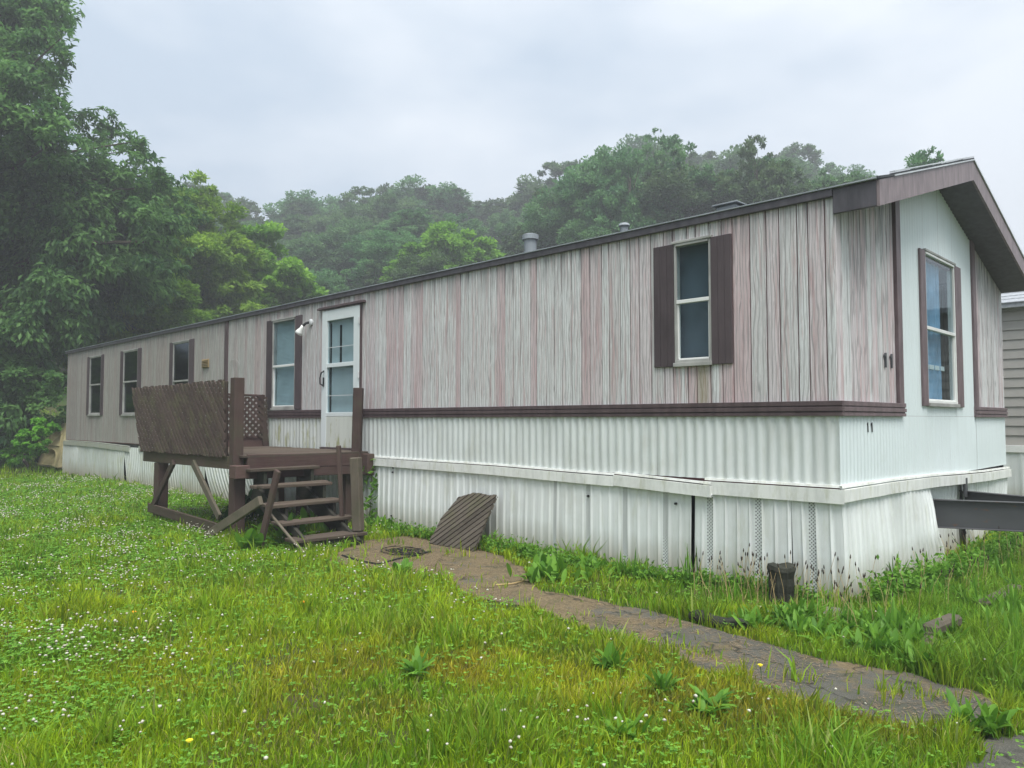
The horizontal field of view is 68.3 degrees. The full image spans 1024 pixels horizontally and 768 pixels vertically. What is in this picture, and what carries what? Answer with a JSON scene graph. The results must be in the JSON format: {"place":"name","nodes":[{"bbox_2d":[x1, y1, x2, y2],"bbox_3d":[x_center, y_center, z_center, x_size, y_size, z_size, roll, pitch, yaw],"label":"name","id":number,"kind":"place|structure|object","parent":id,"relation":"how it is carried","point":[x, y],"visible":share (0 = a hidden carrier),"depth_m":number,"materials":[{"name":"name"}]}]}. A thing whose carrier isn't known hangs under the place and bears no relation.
{"place":"outdoors","nodes":[
{"label":"outdoors","id":0,"kind":"place"},
{"bbox_2d":[0,353,1023,767],"bbox_3d":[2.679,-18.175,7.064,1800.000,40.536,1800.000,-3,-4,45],"label":"ground","id":1,"kind":"structure","parent":0,"point":[288,643],"depth_m":4.50,"materials":[{"name":"plant"}]},
{"bbox_2d":[0,417,62,469],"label":"undergrowth shrub","id":2,"kind":"object","parent":1,"relation":"on","point":[20,449],"visible":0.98,"depth_m":21.55,"materials":[{"name":"green plant"}]},
{"bbox_2d":[0,353,66,461],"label":"undergrowth shrub","id":3,"kind":"object","parent":1,"relation":"on","point":[19,375],"visible":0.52,"depth_m":22.40,"materials":[{"name":"green plant"}]},
{"bbox_2d":[37,423,65,469],"bbox_3d":[-13.509,1.816,22.461,2.308,1.341,0.562,-3,-4,45],"label":"tan moulded board","id":4,"kind":"object","parent":1,"relation":"on","point":[53,457],"visible":0.72,"depth_m":22.36,"materials":[{"name":"plastic"}]},
{"bbox_2d":[0,0,211,447],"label":"walnut tree","id":5,"kind":"object","parent":1,"relation":"on","point":[78,248],"visible":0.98,"depth_m":24.13,"materials":[{"name":"green plant"}]},
{"bbox_2d":[42,272,221,376],"bbox_3d":[-15.001,-0.402,30.046,6.380,7.650,5.276,0,-3,3],"label":"young maple","id":6,"kind":"object","parent":1,"relation":"on","point":[152,318],"visible":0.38,"depth_m":28.78,"materials":[{"name":"green plant"}]},
{"bbox_2d":[130,169,268,332],"bbox_3d":[-14.373,-3.046,33.000,7.335,13.004,6.813,-3,-4,45],"label":"locust tree","id":7,"kind":"object","parent":1,"relation":"on","point":[229,289],"visible":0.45,"depth_m":32.78,"materials":[{"name":"green plant"}]},
{"bbox_2d":[204,496,263,538],"bbox_3d":[-3.383,1.637,9.135,1.209,0.625,0.055,-2,-3,38],"label":"fallen plank","id":8,"kind":"object","parent":1,"relation":"on","point":[242,512],"visible":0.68,"depth_m":9.04,"materials":[{"name":"wood"}]},
{"bbox_2d":[221,489,263,519],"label":"burdock plant","id":9,"kind":"object","parent":1,"relation":"on","point":[259,511],"visible":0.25,"depth_m":11.29,"materials":[{"name":"green plant"}]},
{"bbox_2d":[234,528,266,550],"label":"dock plant","id":10,"kind":"object","parent":1,"relation":"on","point":[250,534],"visible":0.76,"depth_m":8.51,"materials":[{"name":"green plant"}]},
{"bbox_2d":[131,377,373,534],"bbox_3d":[-3.909,1.038,11.186,3.511,2.080,2.127,-3,-4,45],"label":"wooden porch","id":11,"kind":"object","parent":1,"relation":"on","point":[236,451],"visible":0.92,"depth_m":10.38,"materials":[{"name":"brown wood"}]},
{"bbox_2d":[238,201,278,222],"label":"forest tree","id":12,"kind":"object","parent":1,"relation":"on","point":[255,209],"visible":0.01,"depth_m":81.27,"materials":[{"name":"green plant"}]},
{"bbox_2d":[260,469,280,548],"bbox_3d":[-2.801,1.465,8.679,0.401,0.978,0.056,-2,-3,33],"label":"leaning plank","id":13,"kind":"object","parent":1,"relation":"on","point":[270,502],"visible":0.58,"depth_m":8.64,"materials":[{"name":"brown wood"}]},
{"bbox_2d":[219,221,329,315],"bbox_3d":[-13.309,-2.717,38.078,8.135,10.790,6.449,0,-3,7],"label":"maple tree","id":14,"kind":"object","parent":1,"relation":"on","point":[288,281],"visible":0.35,"depth_m":36.53,"materials":[{"name":"green plant"}]},
{"bbox_2d":[266,511,313,543],"bbox_3d":[-2.722,1.713,8.912,0.570,0.398,0.604,-3,-4,45],"label":"dock plant","id":15,"kind":"object","parent":1,"relation":"on","point":[279,533],"visible":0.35,"depth_m":8.95,"materials":[{"name":"green plant"}]},
{"bbox_2d":[280,199,315,225],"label":"forest tree","id":16,"kind":"object","parent":1,"relation":"on","point":[294,205],"visible":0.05,"depth_m":78.99,"materials":[{"name":"green plant"}]},
{"bbox_2d":[251,507,351,533],"bbox_3d":[-2.632,1.775,9.661,1.204,0.344,1.170,0,-3,-1],"label":"burdock plant","id":17,"kind":"object","parent":1,"relation":"on","point":[303,513],"visible":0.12,"depth_m":9.76,"materials":[{"name":"green plant"}]},
{"bbox_2d":[262,189,345,226],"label":"forest tree","id":18,"kind":"object","parent":1,"relation":"on","point":[322,209],"visible":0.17,"depth_m":80.23,"materials":[{"name":"green plant"}]},
{"bbox_2d":[276,213,331,242],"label":"forest tree","id":19,"kind":"object","parent":1,"relation":"on","point":[297,222],"visible":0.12,"depth_m":68.65,"materials":[{"name":"green plant"}]},
{"bbox_2d":[246,445,367,548],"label":"porch steps","id":20,"kind":"structure","parent":1,"relation":"on","point":[311,492],"depth_m":9.20,"materials":[{"name":"brown wood"}]},
{"bbox_2d":[284,213,330,240],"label":"forest tree","id":21,"kind":"object","parent":1,"relation":"on","point":[305,229],"visible":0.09,"depth_m":68.39,"materials":[{"name":"green plant"}]},
{"bbox_2d":[282,231,355,289],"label":"forest tree","id":22,"kind":"object","parent":1,"relation":"on","point":[299,248],"visible":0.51,"depth_m":55.60,"materials":[{"name":"green plant"}]},
{"bbox_2d":[308,272,350,297],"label":"forest tree","id":23,"kind":"object","parent":1,"relation":"on","point":[325,280],"visible":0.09,"depth_m":46.54,"materials":[{"name":"green plant"}]},
{"bbox_2d":[309,217,381,287],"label":"forest tree","id":24,"kind":"object","parent":1,"relation":"on","point":[345,234],"visible":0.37,"depth_m":56.44,"materials":[{"name":"green plant"}]},
{"bbox_2d":[338,186,384,215],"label":"forest tree","id":25,"kind":"object","parent":1,"relation":"on","point":[350,195],"visible":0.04,"depth_m":77.30,"materials":[{"name":"green plant"}]},
{"bbox_2d":[362,459,378,520],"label":"vine plant","id":26,"kind":"object","parent":1,"relation":"on","point":[372,483],"visible":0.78,"depth_m":10.57,"materials":[{"name":"green plant"}]},
{"bbox_2d":[350,257,395,288],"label":"forest tree","id":27,"kind":"object","parent":1,"relation":"on","point":[372,266],"visible":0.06,"depth_m":47.41,"materials":[{"name":"green plant"}]},
{"bbox_2d":[326,191,424,265],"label":"forest tree","id":28,"kind":"object","parent":1,"relation":"on","point":[375,211],"visible":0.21,"depth_m":67.58,"materials":[{"name":"green plant"}]},
{"bbox_2d":[340,228,418,290],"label":"forest tree","id":29,"kind":"object","parent":1,"relation":"on","point":[387,247],"visible":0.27,"depth_m":48.62,"materials":[{"name":"green plant"}]},
{"bbox_2d":[396,644,436,676],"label":"plantain plant","id":30,"kind":"object","parent":1,"relation":"on","point":[417,663],"visible":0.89,"depth_m":4.43,"materials":[{"name":"green plant"}]},
{"bbox_2d":[389,250,453,279],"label":"forest tree","id":31,"kind":"object","parent":1,"relation":"on","point":[419,267],"visible":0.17,"depth_m":41.26,"materials":[{"name":"green plant"}]},
{"bbox_2d":[377,207,479,241],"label":"forest tree","id":32,"kind":"object","parent":1,"relation":"on","point":[397,222],"visible":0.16,"depth_m":56.10,"materials":[{"name":"green plant"}]},
{"bbox_2d":[416,204,445,230],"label":"forest tree","id":33,"kind":"object","parent":1,"relation":"on","point":[435,213],"visible":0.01,"depth_m":71.02,"materials":[{"name":"green plant"}]},
{"bbox_2d":[384,173,479,229],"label":"forest tree","id":34,"kind":"object","parent":1,"relation":"on","point":[408,193],"visible":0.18,"depth_m":77.30,"materials":[{"name":"green plant"}]},
{"bbox_2d":[379,220,505,282],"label":"elm tree","id":35,"kind":"object","parent":1,"relation":"on","point":[455,249],"visible":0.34,"depth_m":45.73,"materials":[{"name":"green plant"}]},
{"bbox_2d":[415,184,494,222],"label":"forest tree","id":36,"kind":"object","parent":1,"relation":"on","point":[421,191],"visible":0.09,"depth_m":77.81,"materials":[{"name":"green plant"}]},
{"bbox_2d":[453,220,506,252],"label":"forest tree","id":37,"kind":"object","parent":1,"relation":"on","point":[479,230],"visible":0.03,"depth_m":57.11,"materials":[{"name":"green plant"}]},
{"bbox_2d":[475,209,514,248],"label":"forest tree","id":38,"kind":"object","parent":1,"relation":"on","point":[504,218],"visible":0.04,"depth_m":68.46,"materials":[{"name":"green plant"}]},
{"bbox_2d":[468,195,523,242],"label":"forest tree","id":39,"kind":"object","parent":1,"relation":"on","point":[500,205],"visible":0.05,"depth_m":79.22,"materials":[{"name":"green plant"}]},
{"bbox_2d":[493,217,525,246],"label":"forest tree","id":40,"kind":"object","parent":1,"relation":"on","point":[501,231],"visible":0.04,"depth_m":59.32,"materials":[{"name":"green plant"}]},
{"bbox_2d":[0,476,1023,767],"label":"clover leaves","id":41,"kind":"object","parent":1,"relation":"on","point":[212,554],"visible":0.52,"depth_m":5.17,"materials":[{"name":"green plant"}]},
{"bbox_2d":[0,474,985,766],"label":"clover blossoms","id":42,"kind":"object","parent":41,"relation":"on","point":[164,582],"visible":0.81,"depth_m":6.83,"materials":[{"name":"plant"}]},
{"bbox_2d":[485,173,557,243],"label":"forest tree","id":43,"kind":"object","parent":1,"relation":"on","point":[530,185],"visible":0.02,"depth_m":76.99,"materials":[{"name":"green plant"}]},
{"bbox_2d":[500,187,561,255],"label":"forest tree","id":44,"kind":"object","parent":1,"relation":"on","point":[515,248],"visible":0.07,"depth_m":49.18,"materials":[{"name":"green plant"}]},
{"bbox_2d":[62,156,1023,601],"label":"mobile home","id":45,"kind":"object","parent":1,"relation":"on","point":[814,378],"visible":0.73,"depth_m":7.88,"materials":[{"name":"white paint"}]},
{"bbox_2d":[88,354,101,415],"bbox_3d":[-10.737,0.045,19.490,0.940,1.557,0.097,-3,-4,45],"label":"window","id":46,"kind":"structure","parent":45,"relation":"in","point":[95,361],"depth_m":19.53,"materials":[{"name":"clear glass"}]},
{"bbox_2d":[121,348,137,415],"bbox_3d":[-8.931,-0.030,17.705,0.980,1.557,0.097,-3,-4,45],"label":"window","id":47,"kind":"structure","parent":45,"relation":"in","point":[130,357],"depth_m":17.78,"materials":[{"name":"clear glass"}]},
{"bbox_2d":[172,339,188,408],"bbox_3d":[-6.839,-0.146,15.643,0.860,1.498,0.090,-3,-4,45],"label":"window","id":48,"kind":"structure","parent":45,"relation":"in","point":[180,348],"depth_m":15.68,"materials":[{"name":"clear glass"}]},
{"bbox_2d":[270,316,295,409],"bbox_3d":[-3.802,-0.333,12.646,0.860,1.547,0.109,-3,-4,45],"label":"window","id":49,"kind":"structure","parent":45,"relation":"in","point":[283,374],"depth_m":12.76,"materials":[{"name":"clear glass"}]},
{"bbox_2d":[319,305,359,447],"bbox_3d":[-2.600,-0.095,11.352,1.032,2.100,0.127,-3,-4,45],"label":"storm door","id":50,"kind":"structure","parent":45,"relation":"in","point":[336,427],"depth_m":11.43,"materials":[{"name":"white metal"}]},
{"bbox_2d":[329,317,353,411],"bbox_3d":[-2.538,-0.092,11.423,1.000,2.100,0.038,-3,-4,45],"label":"inner door","id":51,"kind":"structure","parent":45,"relation":"in","point":[342,377],"depth_m":11.45,"materials":[{"name":"paint"}]},
{"bbox_2d":[671,235,712,366],"bbox_3d":[1.744,-0.782,7.199,0.490,1.240,0.146,-3,-4,45],"label":"window","id":52,"kind":"structure","parent":45,"relation":"in","point":[692,256],"depth_m":7.27,"materials":[{"name":"clear glass"}]},
{"bbox_2d":[923,248,959,407],"bbox_3d":[4.621,-0.578,8.225,0.141,1.770,1.160,-3,-4,45],"label":"window","id":53,"kind":"structure","parent":45,"relation":"in","point":[934,331],"depth_m":8.33,"materials":[{"name":"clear glass"}]},
{"bbox_2d":[518,172,587,249],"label":"forest tree","id":54,"kind":"object","parent":1,"relation":"on","point":[558,218],"visible":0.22,"depth_m":46.63,"materials":[{"name":"green plant"}]},
{"bbox_2d":[506,551,615,584],"bbox_3d":[0.418,1.706,7.045,0.956,0.235,0.662,-1,-3,24],"label":"burdock plant","id":55,"kind":"object","parent":1,"relation":"on","point":[540,564],"visible":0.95,"depth_m":6.98,"materials":[{"name":"green plant"}]},
{"bbox_2d":[537,159,589,187],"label":"forest tree","id":56,"kind":"object","parent":1,"relation":"on","point":[556,169],"visible":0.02,"depth_m":77.33,"materials":[{"name":"green plant"}]},
{"bbox_2d":[555,218,613,244],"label":"forest tree","id":57,"kind":"object","parent":1,"relation":"on","point":[570,235],"visible":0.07,"depth_m":41.93,"materials":[{"name":"green plant"}]},
{"bbox_2d":[571,551,616,575],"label":"burdock plant","id":58,"kind":"object","parent":1,"relation":"on","point":[593,559],"visible":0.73,"depth_m":7.25,"materials":[{"name":"green plant"}]},
{"bbox_2d":[364,516,826,602],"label":"ground weeds","id":59,"kind":"object","parent":1,"relation":"on","point":[526,548],"visible":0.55,"depth_m":7.24,"materials":[{"name":"green plant"}]},
{"bbox_2d":[551,144,647,234],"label":"forest tree","id":60,"kind":"object","parent":1,"relation":"on","point":[603,159],"visible":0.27,"depth_m":43.72,"materials":[{"name":"green plant"}]},
{"bbox_2d":[591,640,634,671],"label":"plantain plant","id":61,"kind":"object","parent":1,"relation":"on","point":[610,654],"visible":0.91,"depth_m":4.49,"materials":[{"name":"green plant"}]},
{"bbox_2d":[583,148,659,235],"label":"forest tree","id":62,"kind":"object","parent":1,"relation":"on","point":[628,211],"visible":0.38,"depth_m":42.07,"materials":[{"name":"green plant"}]},
{"bbox_2d":[592,709,653,741],"bbox_3d":[0.512,1.587,3.521,0.296,0.142,0.200,0,-3,6],"label":"plantain plant","id":63,"kind":"object","parent":1,"relation":"on","point":[632,724],"visible":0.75,"depth_m":3.52,"materials":[{"name":"green plant"}]},
{"bbox_2d":[612,550,636,578],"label":"tall grass tuft","id":64,"kind":"object","parent":1,"relation":"on","point":[624,567],"visible":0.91,"depth_m":7.09,"materials":[{"name":"green plant"}]},
{"bbox_2d":[594,133,687,162],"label":"forest tree","id":65,"kind":"object","parent":1,"relation":"on","point":[638,141],"visible":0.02,"depth_m":80.12,"materials":[{"name":"green plant"}]},
{"bbox_2d":[639,666,683,693],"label":"plantain plant","id":66,"kind":"object","parent":1,"relation":"on","point":[660,679],"visible":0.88,"depth_m":4.13,"materials":[{"name":"green plant"}]},
{"bbox_2d":[631,127,696,225],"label":"forest tree","id":67,"kind":"object","parent":1,"relation":"on","point":[651,164],"visible":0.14,"depth_m":42.30,"materials":[{"name":"green plant"}]},
{"bbox_2d":[635,163,737,223],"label":"forest tree","id":68,"kind":"object","parent":1,"relation":"on","point":[671,180],"visible":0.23,"depth_m":41.19,"materials":[{"name":"green plant"}]},
{"bbox_2d":[677,543,711,582],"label":"tall grass tuft","id":69,"kind":"object","parent":1,"relation":"on","point":[688,564],"visible":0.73,"depth_m":6.86,"materials":[{"name":"green plant"}]},
{"bbox_2d":[665,683,736,717],"bbox_3d":[0.991,1.612,3.837,0.348,0.121,0.347,-3,-4,45],"label":"plantain plant","id":70,"kind":"object","parent":1,"relation":"on","point":[722,694],"visible":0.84,"depth_m":3.85,"materials":[{"name":"green plant"}]},
{"bbox_2d":[688,609,749,630],"bbox_3d":[1.502,1.725,5.477,0.475,0.122,0.103,-2,-4,42],"label":"rotten log","id":71,"kind":"object","parent":1,"relation":"on","point":[731,620],"visible":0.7,"depth_m":5.45,"materials":[{"name":"wood"}]},
{"bbox_2d":[661,155,794,220],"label":"forest tree","id":72,"kind":"object","parent":1,"relation":"on","point":[700,177],"visible":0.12,"depth_m":41.59,"materials":[{"name":"green plant"}]},
{"bbox_2d":[685,150,779,171],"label":"forest tree","id":73,"kind":"object","parent":1,"relation":"on","point":[707,155],"visible":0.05,"depth_m":83.44,"materials":[{"name":"green plant"}]},
{"bbox_2d":[687,144,813,186],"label":"forest tree","id":74,"kind":"object","parent":1,"relation":"on","point":[729,161],"visible":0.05,"depth_m":65.38,"materials":[{"name":"green plant"}]},
{"bbox_2d":[732,606,778,629],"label":"dock plant","id":75,"kind":"object","parent":1,"relation":"on","point":[753,618],"visible":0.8,"depth_m":5.36,"materials":[{"name":"green plant"}]},
{"bbox_2d":[723,135,796,203],"bbox_3d":[12.932,-5.848,40.214,4.759,15.681,3.930,-2,-3,34],"label":"forest tree","id":76,"kind":"object","parent":1,"relation":"on","point":[769,175],"visible":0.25,"depth_m":39.49,"materials":[{"name":"green plant"}]},
{"bbox_2d":[732,162,814,201],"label":"forest tree","id":77,"kind":"object","parent":1,"relation":"on","point":[803,185],"visible":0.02,"depth_m":41.04,"materials":[{"name":"green plant"}]},
{"bbox_2d":[738,142,823,178],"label":"forest tree","id":78,"kind":"object","parent":1,"relation":"on","point":[807,149],"visible":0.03,"depth_m":80.18,"materials":[{"name":"green plant"}]},
{"bbox_2d":[767,562,795,605],"bbox_3d":[2.194,1.663,6.145,0.233,0.417,0.230,-3,-4,45],"label":"wooden post stump","id":79,"kind":"object","parent":1,"relation":"on","point":[787,570],"visible":0.82,"depth_m":6.07,"materials":[{"name":"wood"}]},
{"bbox_2d":[782,609,823,636],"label":"dock plant","id":80,"kind":"object","parent":1,"relation":"on","point":[802,624],"visible":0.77,"depth_m":5.20,"materials":[{"name":"green plant"}]},
{"bbox_2d":[805,158,837,175],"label":"forest tree","id":81,"kind":"object","parent":1,"relation":"on","point":[829,166],"visible":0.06,"depth_m":82.78,"materials":[{"name":"green plant"}]},
{"bbox_2d":[797,617,851,643],"bbox_3d":[2.094,1.658,5.074,0.366,0.146,0.260,-1,-3,11],"label":"dock plant","id":82,"kind":"object","parent":1,"relation":"on","point":[814,625],"visible":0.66,"depth_m":5.10,"materials":[{"name":"green plant"}]},
{"bbox_2d":[811,173,871,189],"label":"forest tree","id":83,"kind":"object","parent":1,"relation":"on","point":[842,179],"depth_m":40.34,"materials":[{"name":"green plant"}]},
{"bbox_2d":[817,171,865,188],"bbox_3d":[16.898,-4.462,39.697,5.941,13.360,7.194,-1,-3,26],"label":"forest tree","id":84,"kind":"object","parent":1,"relation":"on","point":[833,181],"depth_m":39.35,"materials":[{"name":"green plant"}]},
{"bbox_2d":[828,164,877,178],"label":"forest tree","id":85,"kind":"object","parent":1,"relation":"on","point":[839,171],"visible":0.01,"depth_m":80.66,"materials":[{"name":"green plant"}]},
{"bbox_2d":[693,530,1023,626],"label":"grass stalks","id":86,"kind":"object","parent":1,"relation":"on","point":[868,598],"depth_m":6.00,"materials":[{"name":"plant"}]},
{"bbox_2d":[693,527,1023,601],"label":"seed heads","id":87,"kind":"object","parent":86,"relation":"attached to","point":[822,570],"visible":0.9,"depth_m":6.01,"materials":[{"name":"plant"}]},
{"bbox_2d":[839,599,882,629],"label":"dock plant","id":88,"kind":"object","parent":1,"relation":"on","point":[846,616],"visible":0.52,"depth_m":5.38,"materials":[{"name":"green plant"}]},
{"bbox_2d":[840,627,893,656],"bbox_3d":[2.251,1.638,4.817,0.346,0.162,0.159,-2,-3,38],"label":"dock plant","id":89,"kind":"object","parent":1,"relation":"on","point":[858,636],"visible":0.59,"depth_m":4.80,"materials":[{"name":"green plant"}]},
{"bbox_2d":[853,618,891,642],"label":"dock plant","id":90,"kind":"object","parent":1,"relation":"on","point":[883,629],"visible":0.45,"depth_m":4.97,"materials":[{"name":"green plant"}]},
{"bbox_2d":[882,599,917,638],"bbox_3d":[2.574,1.595,5.007,0.153,0.264,0.363,-1,-3,14],"label":"plantain plant","id":91,"kind":"object","parent":1,"relation":"on","point":[899,620],"visible":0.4,"depth_m":5.11,"materials":[{"name":"green plant"}]},
{"bbox_2d":[883,627,918,655],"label":"dock plant","id":92,"kind":"object","parent":1,"relation":"on","point":[894,633],"visible":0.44,"depth_m":4.78,"materials":[{"name":"green plant"}]},
{"bbox_2d":[904,145,945,168],"bbox_3d":[18.532,-3.742,33.004,6.292,13.848,4.561,0,-3,-4],"label":"forest tree","id":93,"kind":"object","parent":1,"relation":"on","point":[919,158],"visible":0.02,"depth_m":33.26,"materials":[{"name":"green plant"}]},
{"bbox_2d":[853,531,1023,603],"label":"ground weeds","id":94,"kind":"object","parent":1,"relation":"on","point":[875,592],"visible":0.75,"depth_m":6.77,"materials":[{"name":"green plant"}]},
{"bbox_2d":[923,613,961,632],"bbox_3d":[2.920,1.633,5.122,0.509,0.098,0.100,3,-4,-43],"label":"rock","id":95,"kind":"object","parent":1,"relation":"on","point":[945,621],"visible":0.72,"depth_m":5.05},
{"bbox_2d":[943,687,1023,737],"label":"plantain plant","id":96,"kind":"object","parent":1,"relation":"on","point":[984,718],"visible":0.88,"depth_m":3.60,"materials":[{"name":"green plant"}]},
{"bbox_2d":[976,597,1012,628],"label":"plantain plant","id":97,"kind":"object","parent":1,"relation":"on","point":[1002,610],"visible":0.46,"depth_m":5.25,"materials":[{"name":"green plant"}]},
{"bbox_2d":[985,581,1023,611],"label":"plantain plant","id":98,"kind":"object","parent":1,"relation":"on","point":[1013,593],"visible":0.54,"depth_m":5.75,"materials":[{"name":"green plant"}]},
{"bbox_2d":[1001,291,1023,495],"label":"neighbour house","id":99,"kind":"structure","parent":1,"relation":"on","point":[1012,306],"depth_m":13.14,"materials":[{"name":"grey"}]},
{"bbox_2d":[2,0,1023,254],"label":"sky","id":100,"kind":"structure","parent":0,"point":[267,99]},
{"bbox_2d":[330,536,1000,731],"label":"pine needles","id":101,"kind":"object","parent":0,"point":[691,632],"visible":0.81,"depth_m":4.85,"materials":[{"name":"plant"}]},
{"bbox_2d":[330,536,1003,729],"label":"path","id":102,"kind":"structure","parent":0,"point":[572,603],"depth_m":5.12,"materials":[{"name":"concrete"}]},
{"bbox_2d":[380,546,428,555],"bbox_3d":[-1.208,1.881,8.514,0.616,0.034,0.408,-3,-4,45],"label":"wire tangle","id":103,"kind":"object","parent":102,"relation":"on","point":[405,554],"visible":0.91,"depth_m":8.49,"materials":[{"name":"black plastic"}]},
{"bbox_2d":[429,493,497,550],"bbox_3d":[-0.582,1.613,8.956,0.839,0.631,0.370,-3,-4,45],"label":"corrugated panel","id":104,"kind":"object","parent":102,"relation":"on","point":[464,518],"visible":0.98,"depth_m":8.91,"materials":[{"name":"metal"}]},
{"bbox_2d":[965,734,1023,767],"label":"driveway","id":105,"kind":"structure","parent":0,"point":[1005,748],"depth_m":3.38,"materials":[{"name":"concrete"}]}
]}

